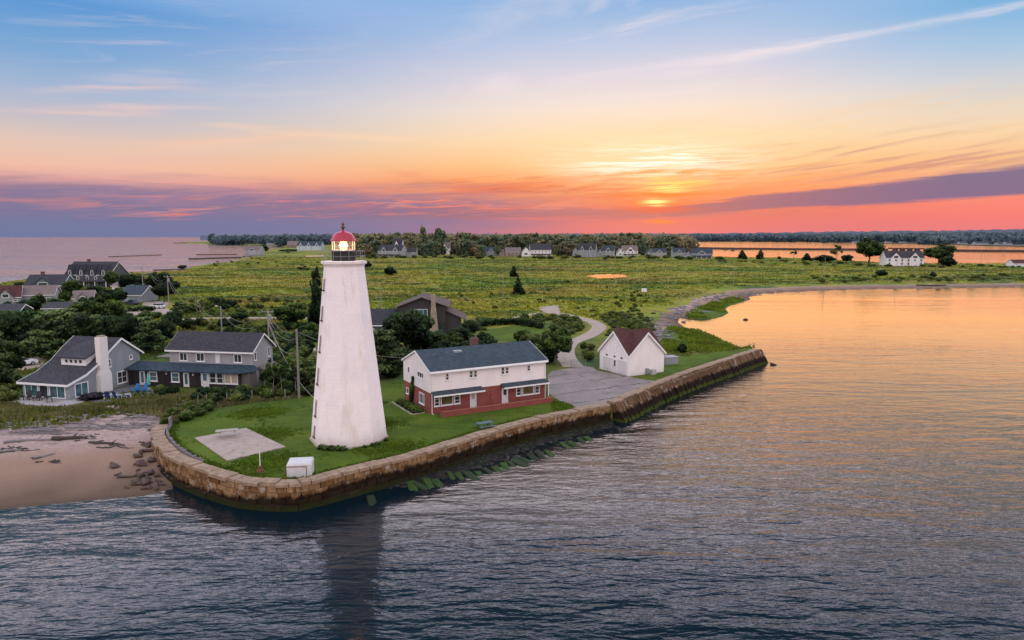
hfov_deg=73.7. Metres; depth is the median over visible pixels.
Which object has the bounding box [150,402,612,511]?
seawall
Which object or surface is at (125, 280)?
tree
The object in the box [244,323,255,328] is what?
bush
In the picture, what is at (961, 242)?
house
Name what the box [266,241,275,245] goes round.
house
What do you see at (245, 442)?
concrete pad
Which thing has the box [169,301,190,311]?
tree
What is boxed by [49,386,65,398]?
window
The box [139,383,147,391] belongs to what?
garden chair
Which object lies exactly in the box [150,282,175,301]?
tree
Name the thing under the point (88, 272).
house
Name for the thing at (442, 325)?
window
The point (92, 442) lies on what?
driftwood log
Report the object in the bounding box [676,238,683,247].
tree
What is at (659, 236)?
tree
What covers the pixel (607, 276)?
marsh pond
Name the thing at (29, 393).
garden chair
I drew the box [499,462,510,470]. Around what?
mossy slab
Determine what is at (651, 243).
tree
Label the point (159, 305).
parked car
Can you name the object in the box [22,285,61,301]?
house
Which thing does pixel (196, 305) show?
utility pole
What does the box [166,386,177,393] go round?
bush
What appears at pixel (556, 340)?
tree
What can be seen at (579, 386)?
yard
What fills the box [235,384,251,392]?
bush
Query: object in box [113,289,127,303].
tree
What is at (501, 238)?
tree
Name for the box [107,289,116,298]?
bush
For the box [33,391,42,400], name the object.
garden chair
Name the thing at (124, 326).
tree
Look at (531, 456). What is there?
mossy slab
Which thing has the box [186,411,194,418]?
bush
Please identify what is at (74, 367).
grey house
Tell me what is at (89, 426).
driftwood log
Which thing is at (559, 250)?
tree
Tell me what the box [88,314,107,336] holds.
tree
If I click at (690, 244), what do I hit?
tree
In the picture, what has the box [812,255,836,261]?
bush
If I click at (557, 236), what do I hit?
tree
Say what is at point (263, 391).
bush
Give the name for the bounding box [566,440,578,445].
mossy slab
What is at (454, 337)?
tree
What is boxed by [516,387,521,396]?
window
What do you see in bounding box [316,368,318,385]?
window
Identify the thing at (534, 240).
tree
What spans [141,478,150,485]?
rock
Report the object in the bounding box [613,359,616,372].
door
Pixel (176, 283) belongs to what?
tree
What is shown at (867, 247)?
tree
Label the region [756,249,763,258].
fir tree
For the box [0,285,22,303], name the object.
house
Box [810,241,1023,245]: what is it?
shore
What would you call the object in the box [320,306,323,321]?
window
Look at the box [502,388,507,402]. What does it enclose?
door
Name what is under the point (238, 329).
bush
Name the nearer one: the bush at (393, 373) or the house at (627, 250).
the bush at (393, 373)
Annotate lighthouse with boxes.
[309,223,388,448]
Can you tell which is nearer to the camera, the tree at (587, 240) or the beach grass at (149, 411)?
the beach grass at (149, 411)
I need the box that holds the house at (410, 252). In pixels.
[406,248,417,256]
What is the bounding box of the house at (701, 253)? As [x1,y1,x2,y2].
[685,248,712,258]
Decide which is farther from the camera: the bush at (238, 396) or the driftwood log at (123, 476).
the bush at (238, 396)
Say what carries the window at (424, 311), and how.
in the dark gabled house at (444, 314)
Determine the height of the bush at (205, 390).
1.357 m
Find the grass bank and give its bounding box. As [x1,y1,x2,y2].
[642,349,745,380]
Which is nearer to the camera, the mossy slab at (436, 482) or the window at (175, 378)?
the mossy slab at (436, 482)
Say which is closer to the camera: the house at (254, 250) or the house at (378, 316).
the house at (378, 316)
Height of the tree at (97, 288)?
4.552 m
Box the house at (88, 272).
[65,259,129,286]
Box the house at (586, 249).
[572,243,597,256]
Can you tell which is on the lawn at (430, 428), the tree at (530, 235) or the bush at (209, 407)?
the bush at (209, 407)
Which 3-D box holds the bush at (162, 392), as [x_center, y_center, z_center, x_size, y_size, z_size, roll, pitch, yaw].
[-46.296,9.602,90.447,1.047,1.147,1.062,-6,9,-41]
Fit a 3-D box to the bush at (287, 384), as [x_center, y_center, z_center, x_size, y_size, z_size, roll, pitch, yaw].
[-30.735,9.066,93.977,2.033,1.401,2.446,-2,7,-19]
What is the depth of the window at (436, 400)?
81.40 m
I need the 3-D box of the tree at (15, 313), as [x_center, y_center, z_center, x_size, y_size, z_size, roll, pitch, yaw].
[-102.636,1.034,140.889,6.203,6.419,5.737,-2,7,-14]
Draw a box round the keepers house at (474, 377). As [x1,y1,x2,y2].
[401,337,552,416]
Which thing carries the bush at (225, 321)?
on the meadow
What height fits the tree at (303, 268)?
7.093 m
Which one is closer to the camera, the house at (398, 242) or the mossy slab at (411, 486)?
the mossy slab at (411, 486)
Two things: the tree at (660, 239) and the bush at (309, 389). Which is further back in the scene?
the tree at (660, 239)
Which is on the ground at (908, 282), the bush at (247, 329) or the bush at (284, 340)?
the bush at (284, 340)
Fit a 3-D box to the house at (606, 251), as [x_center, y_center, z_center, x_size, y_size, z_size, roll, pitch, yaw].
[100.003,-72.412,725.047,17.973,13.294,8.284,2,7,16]
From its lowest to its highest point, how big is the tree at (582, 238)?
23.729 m
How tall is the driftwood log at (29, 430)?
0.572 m
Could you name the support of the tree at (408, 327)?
on the ground at (908, 282)
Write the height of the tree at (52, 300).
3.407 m
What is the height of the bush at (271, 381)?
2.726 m
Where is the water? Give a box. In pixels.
[0,237,1023,639]
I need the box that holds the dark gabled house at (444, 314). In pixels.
[394,292,465,333]
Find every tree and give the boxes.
[0,312,18,341]
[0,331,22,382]
[1,310,23,319]
[3,340,28,368]
[9,310,41,356]
[13,281,23,284]
[16,299,40,307]
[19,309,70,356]
[42,298,58,305]
[59,290,72,301]
[59,312,97,338]
[60,279,81,291]
[60,307,79,320]
[67,302,83,312]
[82,297,124,318]
[85,285,105,291]
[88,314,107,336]
[95,291,111,298]
[99,315,119,336]
[101,314,137,341]
[103,271,118,287]
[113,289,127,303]
[118,273,135,287]
[121,307,133,317]
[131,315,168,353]
[132,316,141,344]
[133,275,144,284]
[137,310,161,318]
[143,272,173,298]
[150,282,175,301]
[154,318,176,347]
[161,311,182,330]
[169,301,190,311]
[171,281,179,293]
[176,319,193,328]
[178,265,186,269]
[186,305,202,313]
[207,233,214,242]
[230,312,248,319]
[248,328,259,332]
[258,370,271,387]
[261,244,268,250]
[265,358,279,386]
[272,302,307,321]
[273,365,289,387]
[289,362,303,390]
[297,264,309,275]
[301,368,315,384]
[307,266,321,324]
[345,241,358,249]
[354,243,366,255]
[362,236,368,244]
[363,244,373,255]
[365,235,376,242]
[369,240,382,253]
[371,233,383,239]
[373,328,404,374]
[381,239,387,244]
[381,346,412,357]
[382,308,435,348]
[385,235,393,244]
[402,232,415,240]
[404,240,408,247]
[408,236,414,247]
[411,330,435,349]
[415,238,422,255]
[420,225,428,251]
[420,243,429,255]
[427,240,435,255]
[428,233,433,239]
[432,241,441,255]
[432,329,447,342]
[433,228,446,254]
[440,331,465,345]
[449,244,456,255]
[449,326,469,337]
[454,232,466,238]
[454,239,464,255]
[461,239,471,255]
[461,319,478,333]
[467,234,478,241]
[469,244,482,255]
[476,239,487,245]
[478,244,485,255]
[486,235,495,246]
[493,241,504,255]
[496,236,503,241]
[503,234,511,239]
[503,238,513,246]
[509,266,518,276]
[512,234,526,249]
[512,277,525,294]
[522,233,534,239]
[528,336,541,345]
[531,237,537,243]
[535,239,545,243]
[538,324,572,364]
[541,236,553,247]
[552,234,561,245]
[555,236,568,244]
[555,243,565,255]
[559,238,574,243]
[562,241,571,252]
[563,243,577,255]
[579,236,587,242]
[582,239,597,247]
[597,237,607,250]
[610,235,622,245]
[614,241,625,253]
[626,232,637,239]
[627,239,638,252]
[635,240,642,253]
[637,232,642,239]
[639,241,649,255]
[647,239,655,248]
[656,234,666,240]
[657,237,664,247]
[660,243,671,248]
[663,237,672,242]
[666,247,671,254]
[667,241,677,247]
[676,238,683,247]
[680,240,688,251]
[684,239,691,250]
[736,250,747,258]
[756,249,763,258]
[801,253,813,260]
[830,245,842,257]
[841,254,853,263]
[854,237,885,264]
[923,243,956,264]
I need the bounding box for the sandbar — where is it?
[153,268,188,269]
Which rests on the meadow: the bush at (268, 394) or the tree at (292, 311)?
the tree at (292, 311)
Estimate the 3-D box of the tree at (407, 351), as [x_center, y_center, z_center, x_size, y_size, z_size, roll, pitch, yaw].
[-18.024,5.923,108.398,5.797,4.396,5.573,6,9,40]
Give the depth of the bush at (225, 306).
197.02 m
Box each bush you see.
[0,388,10,392]
[0,391,8,401]
[5,383,13,388]
[6,390,18,399]
[9,378,20,384]
[13,382,22,388]
[31,293,45,303]
[77,297,86,301]
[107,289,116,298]
[155,384,165,391]
[158,389,166,394]
[160,418,168,424]
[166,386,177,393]
[166,407,179,415]
[178,412,191,420]
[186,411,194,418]
[190,392,202,399]
[192,407,206,415]
[194,317,206,325]
[199,319,208,325]
[200,386,210,394]
[203,399,213,405]
[204,404,214,410]
[205,395,216,403]
[207,322,214,330]
[208,393,223,400]
[210,321,217,329]
[210,386,220,392]
[216,386,229,397]
[217,318,228,326]
[221,303,228,309]
[223,325,234,331]
[228,318,238,325]
[229,393,243,401]
[232,326,243,331]
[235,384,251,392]
[237,387,248,393]
[241,394,249,401]
[242,325,251,331]
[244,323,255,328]
[253,386,261,395]
[259,327,269,334]
[259,388,273,396]
[260,384,272,389]
[261,323,274,331]
[261,367,276,383]
[262,380,272,387]
[263,391,274,398]
[270,338,283,347]
[272,347,284,353]
[272,368,293,382]
[275,388,284,396]
[276,380,286,388]
[277,326,286,333]
[278,249,296,252]
[278,352,303,363]
[279,338,288,343]
[279,355,299,363]
[280,321,290,329]
[281,340,312,352]
[281,358,305,372]
[282,380,292,388]
[285,347,304,357]
[289,323,297,329]
[289,381,296,389]
[295,387,304,395]
[298,345,309,357]
[299,339,315,353]
[299,365,315,384]
[300,358,315,369]
[304,385,313,395]
[306,323,318,331]
[307,354,316,359]
[364,261,371,266]
[379,359,401,370]
[382,367,400,377]
[384,267,397,274]
[429,341,440,348]
[436,339,461,347]
[462,339,480,345]
[464,332,475,340]
[476,331,491,340]
[482,336,495,343]
[513,328,530,340]
[519,333,534,340]
[534,312,542,317]
[539,348,549,359]
[543,348,557,362]
[553,317,563,322]
[573,324,582,329]
[584,353,593,360]
[586,343,595,349]
[677,343,686,352]
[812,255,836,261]
[875,270,887,275]
[938,256,957,266]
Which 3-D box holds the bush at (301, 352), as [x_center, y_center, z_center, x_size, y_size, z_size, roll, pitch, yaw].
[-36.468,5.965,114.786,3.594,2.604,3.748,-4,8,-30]
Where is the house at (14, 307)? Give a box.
[0,303,33,310]
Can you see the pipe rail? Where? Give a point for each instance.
(292, 467)
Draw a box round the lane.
[182,317,306,319]
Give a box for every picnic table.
[215,428,238,438]
[474,420,495,429]
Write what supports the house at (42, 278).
on the ground at (908, 282)
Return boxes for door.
[139,371,145,384]
[183,373,189,386]
[201,373,209,387]
[470,393,476,407]
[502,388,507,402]
[602,356,612,371]
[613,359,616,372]
[617,359,627,375]
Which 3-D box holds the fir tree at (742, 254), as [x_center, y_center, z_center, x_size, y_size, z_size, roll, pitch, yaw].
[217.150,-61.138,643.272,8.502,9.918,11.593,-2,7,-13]
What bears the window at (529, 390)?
in the keepers house at (474, 377)
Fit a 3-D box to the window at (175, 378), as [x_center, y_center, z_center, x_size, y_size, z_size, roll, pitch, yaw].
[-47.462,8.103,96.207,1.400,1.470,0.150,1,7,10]
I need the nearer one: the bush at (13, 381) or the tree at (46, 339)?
the bush at (13, 381)
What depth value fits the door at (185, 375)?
95.96 m
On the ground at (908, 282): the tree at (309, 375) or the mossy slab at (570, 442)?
the tree at (309, 375)
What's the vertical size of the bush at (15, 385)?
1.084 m
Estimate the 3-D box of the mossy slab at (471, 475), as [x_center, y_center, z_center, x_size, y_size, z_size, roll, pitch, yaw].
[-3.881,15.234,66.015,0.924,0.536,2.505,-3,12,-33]
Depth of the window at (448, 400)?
82.01 m
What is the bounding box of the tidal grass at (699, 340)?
[660,296,753,351]
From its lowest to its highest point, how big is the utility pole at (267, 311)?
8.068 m
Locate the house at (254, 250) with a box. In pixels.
[243,246,264,255]
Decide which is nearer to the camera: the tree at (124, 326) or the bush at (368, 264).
the tree at (124, 326)
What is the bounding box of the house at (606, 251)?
[597,246,614,256]
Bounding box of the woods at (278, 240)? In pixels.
[209,233,360,245]
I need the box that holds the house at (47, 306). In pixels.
[40,302,83,311]
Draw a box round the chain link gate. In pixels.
[571,359,599,366]
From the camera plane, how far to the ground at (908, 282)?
311.11 m
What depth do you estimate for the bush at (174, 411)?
80.35 m
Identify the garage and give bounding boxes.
[598,327,666,376]
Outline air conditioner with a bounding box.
[649,369,656,374]
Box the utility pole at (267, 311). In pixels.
[262,309,273,337]
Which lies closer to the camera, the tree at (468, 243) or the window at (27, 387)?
the window at (27, 387)
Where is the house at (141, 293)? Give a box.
[121,285,157,302]
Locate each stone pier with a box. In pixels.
[188,257,241,258]
[196,254,236,254]
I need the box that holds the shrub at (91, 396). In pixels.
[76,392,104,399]
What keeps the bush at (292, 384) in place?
on the ground at (908, 282)
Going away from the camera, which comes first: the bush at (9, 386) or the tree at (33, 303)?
the bush at (9, 386)
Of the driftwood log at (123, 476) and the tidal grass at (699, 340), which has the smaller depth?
the driftwood log at (123, 476)
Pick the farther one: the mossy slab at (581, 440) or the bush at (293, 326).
the bush at (293, 326)
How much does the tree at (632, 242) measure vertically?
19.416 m
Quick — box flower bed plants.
[395,398,423,412]
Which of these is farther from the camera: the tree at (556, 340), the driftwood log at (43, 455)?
the tree at (556, 340)
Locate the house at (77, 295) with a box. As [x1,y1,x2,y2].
[71,290,96,301]
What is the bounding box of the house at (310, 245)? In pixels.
[296,241,324,249]
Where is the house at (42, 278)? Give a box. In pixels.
[23,271,72,287]
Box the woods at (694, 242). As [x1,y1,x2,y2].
[338,232,699,251]
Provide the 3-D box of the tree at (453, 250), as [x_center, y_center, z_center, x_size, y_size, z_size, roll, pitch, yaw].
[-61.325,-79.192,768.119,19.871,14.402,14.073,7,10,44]
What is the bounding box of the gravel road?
[557,313,606,366]
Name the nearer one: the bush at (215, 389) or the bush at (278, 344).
the bush at (215, 389)
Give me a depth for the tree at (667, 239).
912.87 m
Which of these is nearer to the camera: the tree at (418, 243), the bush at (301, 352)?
the bush at (301, 352)
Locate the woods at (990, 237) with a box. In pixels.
[670,231,1023,243]
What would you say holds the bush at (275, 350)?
on the ground at (908, 282)
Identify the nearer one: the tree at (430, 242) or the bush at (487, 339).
the bush at (487, 339)
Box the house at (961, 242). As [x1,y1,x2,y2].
[957,241,967,244]
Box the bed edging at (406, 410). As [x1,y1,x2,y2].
[392,401,424,414]
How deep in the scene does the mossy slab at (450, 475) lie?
65.84 m
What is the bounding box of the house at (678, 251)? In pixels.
[671,248,685,256]
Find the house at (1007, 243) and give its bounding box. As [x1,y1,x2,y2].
[1002,241,1012,244]
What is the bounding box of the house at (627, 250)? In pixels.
[616,245,637,255]
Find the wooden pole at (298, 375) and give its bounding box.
[296,329,300,397]
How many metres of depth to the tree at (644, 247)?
748.02 m
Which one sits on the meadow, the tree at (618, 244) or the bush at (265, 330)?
the bush at (265, 330)
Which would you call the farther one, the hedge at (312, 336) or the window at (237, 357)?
the hedge at (312, 336)
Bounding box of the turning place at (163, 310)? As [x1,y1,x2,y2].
[127,308,171,314]
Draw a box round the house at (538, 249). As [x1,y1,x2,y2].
[521,244,550,256]
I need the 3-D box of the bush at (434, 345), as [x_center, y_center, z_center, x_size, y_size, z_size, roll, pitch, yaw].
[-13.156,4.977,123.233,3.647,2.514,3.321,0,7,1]
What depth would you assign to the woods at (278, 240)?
1908.48 m
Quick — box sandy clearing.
[539,305,559,313]
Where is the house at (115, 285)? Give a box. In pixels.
[110,282,124,289]
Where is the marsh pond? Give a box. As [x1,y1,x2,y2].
[587,274,625,277]
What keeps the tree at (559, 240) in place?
on the ground at (908, 282)
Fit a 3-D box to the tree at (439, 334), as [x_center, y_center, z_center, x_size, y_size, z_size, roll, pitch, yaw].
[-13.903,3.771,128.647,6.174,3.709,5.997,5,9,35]
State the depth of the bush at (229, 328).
146.85 m
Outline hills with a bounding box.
[200,229,1023,239]
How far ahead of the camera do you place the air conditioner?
104.91 m
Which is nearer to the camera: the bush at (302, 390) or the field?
the bush at (302, 390)
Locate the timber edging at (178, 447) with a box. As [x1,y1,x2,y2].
[166,416,203,461]
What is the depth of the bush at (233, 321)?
159.85 m
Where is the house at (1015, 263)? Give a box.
[1005,260,1023,266]
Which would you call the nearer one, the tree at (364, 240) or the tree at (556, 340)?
the tree at (556, 340)
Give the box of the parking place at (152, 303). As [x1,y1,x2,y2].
[142,301,169,304]
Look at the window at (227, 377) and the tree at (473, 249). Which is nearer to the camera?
the window at (227, 377)
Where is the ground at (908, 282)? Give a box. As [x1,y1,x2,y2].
[0,242,1023,509]
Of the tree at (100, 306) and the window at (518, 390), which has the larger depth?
the tree at (100, 306)
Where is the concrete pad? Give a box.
[194,428,285,460]
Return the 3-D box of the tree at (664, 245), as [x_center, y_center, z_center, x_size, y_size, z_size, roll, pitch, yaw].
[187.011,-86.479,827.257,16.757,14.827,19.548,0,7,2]
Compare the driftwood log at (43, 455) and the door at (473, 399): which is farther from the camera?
the door at (473, 399)
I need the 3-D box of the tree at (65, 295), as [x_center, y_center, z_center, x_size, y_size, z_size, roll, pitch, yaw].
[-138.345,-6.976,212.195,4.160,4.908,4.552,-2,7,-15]
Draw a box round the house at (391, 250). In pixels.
[377,245,406,256]
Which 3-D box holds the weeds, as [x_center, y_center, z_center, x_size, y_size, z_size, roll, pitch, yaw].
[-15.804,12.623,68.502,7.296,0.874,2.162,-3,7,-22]
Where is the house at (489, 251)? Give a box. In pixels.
[483,247,497,255]
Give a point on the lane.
(248, 317)
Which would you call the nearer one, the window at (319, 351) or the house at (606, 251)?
the window at (319, 351)
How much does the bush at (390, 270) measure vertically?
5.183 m
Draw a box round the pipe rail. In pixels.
[284,466,306,479]
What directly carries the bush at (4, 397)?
on the ground at (908, 282)
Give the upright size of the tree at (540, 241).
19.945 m
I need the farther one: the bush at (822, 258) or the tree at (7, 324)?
the bush at (822, 258)
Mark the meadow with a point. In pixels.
(315, 343)
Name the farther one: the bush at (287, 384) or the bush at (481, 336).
the bush at (481, 336)
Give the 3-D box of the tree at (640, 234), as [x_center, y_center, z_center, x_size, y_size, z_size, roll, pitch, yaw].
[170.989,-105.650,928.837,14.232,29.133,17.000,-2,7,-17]
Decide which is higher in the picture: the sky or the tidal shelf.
the sky
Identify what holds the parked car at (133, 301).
on the ground at (908, 282)
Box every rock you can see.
[109,462,120,468]
[133,453,142,457]
[134,459,146,466]
[137,473,144,477]
[140,449,152,451]
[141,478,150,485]
[142,469,154,473]
[147,456,156,461]
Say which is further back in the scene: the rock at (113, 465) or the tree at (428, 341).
the tree at (428, 341)
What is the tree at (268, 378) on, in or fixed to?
on the ground at (908, 282)
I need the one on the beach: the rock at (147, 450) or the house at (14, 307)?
the rock at (147, 450)
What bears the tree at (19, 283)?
on the ground at (908, 282)
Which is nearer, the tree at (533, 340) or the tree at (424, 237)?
the tree at (533, 340)
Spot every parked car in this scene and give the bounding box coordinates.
[22,357,37,364]
[125,299,138,304]
[149,303,165,308]
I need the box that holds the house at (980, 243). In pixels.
[972,241,988,244]
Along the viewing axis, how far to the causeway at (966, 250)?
1052.42 m
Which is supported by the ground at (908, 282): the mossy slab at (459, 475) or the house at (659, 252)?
the house at (659, 252)
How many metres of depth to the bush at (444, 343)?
122.54 m
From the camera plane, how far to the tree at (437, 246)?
758.45 m
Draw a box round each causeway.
[693,247,887,250]
[924,249,1023,251]
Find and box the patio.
[13,397,85,406]
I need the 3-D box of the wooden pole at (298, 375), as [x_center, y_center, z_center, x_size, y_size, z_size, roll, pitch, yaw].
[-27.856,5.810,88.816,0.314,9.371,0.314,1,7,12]
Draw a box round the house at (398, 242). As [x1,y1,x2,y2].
[392,239,403,244]
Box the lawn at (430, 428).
[165,382,572,478]
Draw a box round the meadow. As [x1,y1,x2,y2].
[179,320,317,344]
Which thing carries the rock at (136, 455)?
on the beach
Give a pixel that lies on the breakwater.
(130, 255)
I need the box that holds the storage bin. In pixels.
[286,457,313,477]
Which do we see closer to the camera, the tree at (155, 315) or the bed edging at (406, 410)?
the bed edging at (406, 410)
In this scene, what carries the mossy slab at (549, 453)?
in the water
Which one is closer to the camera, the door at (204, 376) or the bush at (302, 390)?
the bush at (302, 390)
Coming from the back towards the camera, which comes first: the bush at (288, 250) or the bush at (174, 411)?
the bush at (288, 250)
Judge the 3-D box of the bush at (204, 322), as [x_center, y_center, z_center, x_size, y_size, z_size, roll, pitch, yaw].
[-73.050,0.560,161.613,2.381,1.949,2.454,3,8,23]
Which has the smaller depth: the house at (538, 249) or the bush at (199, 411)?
the bush at (199, 411)
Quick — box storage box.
[664,355,677,364]
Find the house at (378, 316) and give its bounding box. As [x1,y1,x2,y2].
[370,309,397,330]
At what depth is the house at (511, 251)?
731.01 m
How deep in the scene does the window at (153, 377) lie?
96.82 m
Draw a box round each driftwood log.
[0,446,21,451]
[3,435,51,442]
[27,425,59,431]
[33,453,54,457]
[51,433,86,439]
[64,423,101,428]
[88,439,124,445]
[116,471,144,477]
[916,284,945,285]
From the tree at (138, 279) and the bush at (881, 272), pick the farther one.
the bush at (881, 272)
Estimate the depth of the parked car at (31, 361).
111.91 m
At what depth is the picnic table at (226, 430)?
71.48 m
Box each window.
[24,385,37,396]
[38,385,48,396]
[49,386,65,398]
[74,381,88,397]
[117,370,127,384]
[149,371,157,381]
[171,372,179,382]
[179,352,187,361]
[196,353,204,361]
[209,373,216,383]
[216,374,223,383]
[224,374,230,384]
[231,374,238,384]
[233,354,241,362]
[314,400,316,417]
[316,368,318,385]
[318,335,321,352]
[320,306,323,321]
[415,309,427,315]
[417,371,423,379]
[418,391,424,405]
[434,397,439,406]
[440,322,444,331]
[440,396,453,406]
[454,395,460,404]
[469,370,472,378]
[501,367,504,374]
[505,367,508,374]
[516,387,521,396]
[522,386,533,395]
[534,385,539,393]
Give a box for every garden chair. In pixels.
[23,390,32,399]
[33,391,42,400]
[103,391,111,397]
[111,391,121,397]
[130,383,139,391]
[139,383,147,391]
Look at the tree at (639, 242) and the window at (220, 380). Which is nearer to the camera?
the window at (220, 380)
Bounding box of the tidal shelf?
[387,422,613,488]
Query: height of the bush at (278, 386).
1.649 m
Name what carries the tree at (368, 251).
on the ground at (908, 282)
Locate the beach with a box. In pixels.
[0,399,186,508]
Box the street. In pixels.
[16,357,46,369]
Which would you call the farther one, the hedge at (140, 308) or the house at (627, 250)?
the house at (627, 250)
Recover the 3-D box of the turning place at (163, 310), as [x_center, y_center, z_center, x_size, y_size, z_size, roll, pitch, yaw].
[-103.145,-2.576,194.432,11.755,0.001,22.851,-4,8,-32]
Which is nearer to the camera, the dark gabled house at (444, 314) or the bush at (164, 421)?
the bush at (164, 421)
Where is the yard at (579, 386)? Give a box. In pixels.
[547,366,652,406]
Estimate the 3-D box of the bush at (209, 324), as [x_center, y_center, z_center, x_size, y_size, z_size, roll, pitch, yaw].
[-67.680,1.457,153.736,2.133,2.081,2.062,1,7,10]
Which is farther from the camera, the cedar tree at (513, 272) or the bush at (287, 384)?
the cedar tree at (513, 272)
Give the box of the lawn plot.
[484,326,549,341]
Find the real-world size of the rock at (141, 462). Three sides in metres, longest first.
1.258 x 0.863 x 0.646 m
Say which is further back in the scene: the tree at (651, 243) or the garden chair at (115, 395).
the tree at (651, 243)
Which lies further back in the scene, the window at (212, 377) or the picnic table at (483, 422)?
the window at (212, 377)
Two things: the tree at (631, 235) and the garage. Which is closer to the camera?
the garage
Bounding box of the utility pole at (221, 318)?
[218,306,222,331]
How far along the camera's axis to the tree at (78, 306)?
182.56 m
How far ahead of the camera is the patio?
87.55 m
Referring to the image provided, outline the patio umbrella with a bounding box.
[146,372,150,388]
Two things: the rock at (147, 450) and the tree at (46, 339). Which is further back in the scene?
the tree at (46, 339)
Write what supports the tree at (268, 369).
on the ground at (908, 282)
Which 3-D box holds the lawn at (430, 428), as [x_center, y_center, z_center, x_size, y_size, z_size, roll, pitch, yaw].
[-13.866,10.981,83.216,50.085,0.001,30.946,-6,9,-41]
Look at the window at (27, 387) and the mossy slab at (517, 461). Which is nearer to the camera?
the mossy slab at (517, 461)
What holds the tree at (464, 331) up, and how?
on the ground at (908, 282)
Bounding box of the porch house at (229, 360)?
[124,331,280,388]
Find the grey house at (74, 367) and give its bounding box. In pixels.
[16,335,143,399]
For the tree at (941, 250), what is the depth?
509.17 m
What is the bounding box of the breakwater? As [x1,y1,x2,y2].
[108,255,150,256]
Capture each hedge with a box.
[125,306,155,311]
[205,296,241,306]
[267,333,318,341]
[272,321,318,328]
[475,317,546,330]
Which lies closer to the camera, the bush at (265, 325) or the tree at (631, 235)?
the bush at (265, 325)
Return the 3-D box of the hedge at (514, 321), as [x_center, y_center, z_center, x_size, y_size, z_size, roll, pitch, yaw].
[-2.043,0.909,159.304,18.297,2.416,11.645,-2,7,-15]
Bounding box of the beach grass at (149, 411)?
[0,386,305,423]
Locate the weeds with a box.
[316,437,388,451]
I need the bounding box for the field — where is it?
[183,305,308,316]
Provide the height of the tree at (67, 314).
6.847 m
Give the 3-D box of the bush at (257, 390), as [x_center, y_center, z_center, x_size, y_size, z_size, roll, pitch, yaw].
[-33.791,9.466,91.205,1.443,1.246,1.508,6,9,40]
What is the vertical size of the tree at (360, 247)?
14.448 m
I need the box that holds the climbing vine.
[409,376,413,402]
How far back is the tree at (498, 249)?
746.50 m
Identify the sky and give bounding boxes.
[0,0,1023,236]
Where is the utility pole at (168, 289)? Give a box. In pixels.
[163,275,170,307]
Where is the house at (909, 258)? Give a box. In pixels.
[879,249,924,265]
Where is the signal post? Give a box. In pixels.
[257,452,263,472]
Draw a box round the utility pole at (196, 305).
[196,296,200,316]
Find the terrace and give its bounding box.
[89,384,155,401]
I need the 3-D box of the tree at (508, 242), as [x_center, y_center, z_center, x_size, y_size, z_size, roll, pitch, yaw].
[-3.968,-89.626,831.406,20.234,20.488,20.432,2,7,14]
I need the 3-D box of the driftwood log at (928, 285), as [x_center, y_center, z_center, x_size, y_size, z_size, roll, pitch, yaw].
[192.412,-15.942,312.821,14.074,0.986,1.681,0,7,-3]
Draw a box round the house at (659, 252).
[645,248,666,256]
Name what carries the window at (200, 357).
in the porch house at (229, 360)
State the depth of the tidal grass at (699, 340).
147.99 m
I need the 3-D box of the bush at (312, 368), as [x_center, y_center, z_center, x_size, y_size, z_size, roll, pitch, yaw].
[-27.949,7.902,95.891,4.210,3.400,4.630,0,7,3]
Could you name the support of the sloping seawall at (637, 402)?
on the ground at (908, 282)
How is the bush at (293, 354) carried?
on the ground at (908, 282)
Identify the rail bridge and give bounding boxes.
[888,248,924,250]
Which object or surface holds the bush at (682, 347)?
on the ground at (908, 282)
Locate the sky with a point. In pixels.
(119, 118)
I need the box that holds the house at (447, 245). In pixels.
[444,242,450,253]
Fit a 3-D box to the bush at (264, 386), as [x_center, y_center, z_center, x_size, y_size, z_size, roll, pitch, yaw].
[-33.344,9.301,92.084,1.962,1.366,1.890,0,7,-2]
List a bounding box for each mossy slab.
[366,495,376,505]
[406,481,417,490]
[412,481,427,489]
[422,478,434,488]
[430,478,443,486]
[446,471,454,479]
[454,471,464,479]
[462,471,480,480]
[473,471,482,476]
[480,467,492,473]
[491,465,503,471]
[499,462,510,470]
[506,461,515,466]
[510,458,529,466]
[518,456,532,462]
[526,452,540,460]
[534,449,544,457]
[544,450,554,456]
[559,442,572,448]
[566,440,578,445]
[576,437,585,444]
[582,436,592,441]
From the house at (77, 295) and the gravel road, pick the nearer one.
the gravel road
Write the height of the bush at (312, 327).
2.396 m
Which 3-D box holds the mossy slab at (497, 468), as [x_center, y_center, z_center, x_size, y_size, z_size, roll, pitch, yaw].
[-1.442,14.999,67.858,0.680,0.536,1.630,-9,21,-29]
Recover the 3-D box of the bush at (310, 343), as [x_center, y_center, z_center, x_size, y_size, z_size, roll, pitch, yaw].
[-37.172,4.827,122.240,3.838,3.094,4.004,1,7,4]
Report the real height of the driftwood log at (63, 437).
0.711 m
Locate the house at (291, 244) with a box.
[287,241,297,247]
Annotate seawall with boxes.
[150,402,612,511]
[607,349,767,422]
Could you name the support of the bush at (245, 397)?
on the ground at (908, 282)
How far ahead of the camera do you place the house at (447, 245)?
819.70 m
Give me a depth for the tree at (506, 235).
906.68 m
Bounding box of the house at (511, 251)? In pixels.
[499,247,520,256]
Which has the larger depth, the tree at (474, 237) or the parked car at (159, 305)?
the tree at (474, 237)
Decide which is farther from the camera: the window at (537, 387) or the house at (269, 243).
the house at (269, 243)
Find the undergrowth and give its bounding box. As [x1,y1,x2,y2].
[36,254,1023,422]

